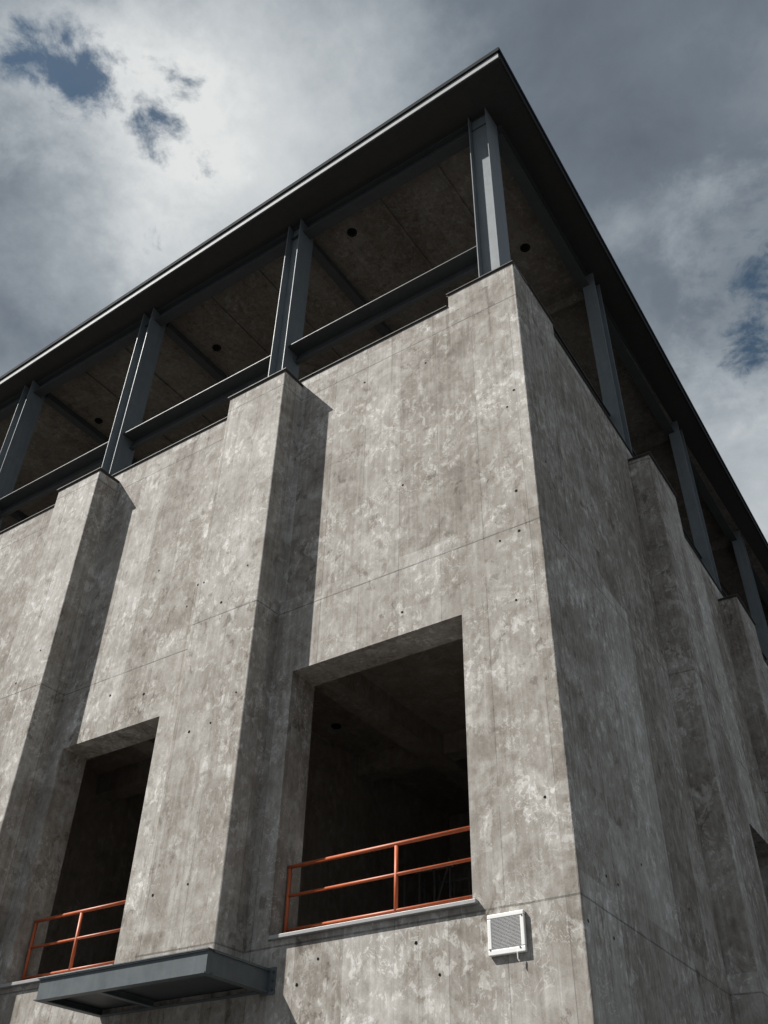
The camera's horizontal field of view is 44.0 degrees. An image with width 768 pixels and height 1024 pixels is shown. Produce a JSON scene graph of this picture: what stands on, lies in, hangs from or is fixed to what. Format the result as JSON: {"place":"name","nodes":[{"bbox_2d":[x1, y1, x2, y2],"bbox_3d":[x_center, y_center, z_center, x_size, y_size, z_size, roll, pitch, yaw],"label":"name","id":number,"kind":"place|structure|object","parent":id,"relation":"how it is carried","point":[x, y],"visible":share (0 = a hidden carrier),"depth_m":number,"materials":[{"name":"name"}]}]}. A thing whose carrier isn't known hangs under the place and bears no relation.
{"place":"outdoors","nodes":[
{"label":"outdoors","id":0,"kind":"place"},
{"bbox_2d":[0,47,767,1023],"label":"concrete building","id":1,"kind":"structure","parent":0,"point":[420,487],"depth_m":18.65,"materials":[{"name":"concrete"}]},
{"bbox_2d":[21,900,125,980],"bbox_3d":[-5.205,7.366,16.200,2.669,1.150,0.119,-22,-45,26],"label":"steel railing","id":2,"kind":"object","parent":1,"relation":"on","point":[75,940],"visible":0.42,"depth_m":16.36,"materials":[{"name":"metal"}]},
{"bbox_2d":[94,418,102,423],"bbox_3d":[-9.659,-3.080,32.146,0.276,0.029,0.276,-22,-45,26],"label":"ceiling light","id":3,"kind":"object","parent":1,"relation":"attached to","point":[98,420],"visible":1,"depth_m":32.14,"materials":[{"name":"black"}]},
{"bbox_2d":[33,947,276,1017],"bbox_3d":[-3.306,6.752,13.553,3.470,0.350,1.297,-22,-45,26],"label":"steel canopy","id":4,"kind":"object","parent":1,"relation":"attached to","point":[146,982],"visible":1,"depth_m":13.27,"materials":[{"name":"metal"}]},
{"bbox_2d":[212,344,220,351],"bbox_3d":[-5.199,-5.095,29.517,0.276,0.029,0.276,-22,-45,26],"label":"ceiling light","id":5,"kind":"object","parent":1,"relation":"attached to","point":[216,347],"visible":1,"depth_m":29.51,"materials":[{"name":"black"}]},
{"bbox_2d":[347,228,356,236],"bbox_3d":[-0.882,-7.695,26.168,0.276,0.029,0.276,-22,-45,26],"label":"ceiling light","id":6,"kind":"object","parent":1,"relation":"attached to","point":[351,232],"visible":1,"depth_m":26.17,"materials":[{"name":"black"}]},
{"bbox_2d":[283,826,472,932],"bbox_3d":[-0.079,5.280,13.438,3.399,1.120,0.119,-22,-45,26],"label":"steel railing","id":7,"kind":"object","parent":1,"relation":"on","point":[396,873],"visible":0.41,"depth_m":13.50,"materials":[{"name":"metal"}]},
{"bbox_2d":[487,910,526,960],"bbox_3d":[1.499,5.197,11.598,0.510,0.584,0.065,-22,-45,26],"label":"wall vent","id":8,"kind":"object","parent":1,"relation":"attached to","point":[506,933],"depth_m":11.61,"materials":[{"name":"white plastic"}]},
{"bbox_2d":[520,243,529,251],"bbox_3d":[3.931,-7.351,26.445,0.276,0.029,0.276,-22,-45,26],"label":"ceiling light","id":9,"kind":"object","parent":1,"relation":"attached to","point":[525,246],"visible":1,"depth_m":26.44,"materials":[{"name":"black"}]},
{"bbox_2d":[0,0,767,541],"label":"sky","id":10,"kind":"structure","parent":0,"point":[133,133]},
{"bbox_2d":[403,858,471,907],"bbox_3d":[1.087,8.725,19.120,1.240,3.050,0.932,-22,-45,26],"label":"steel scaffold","id":11,"kind":"object","parent":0,"point":[439,883],"visible":0.3,"depth_m":19.73,"materials":[{"name":"black metal"}]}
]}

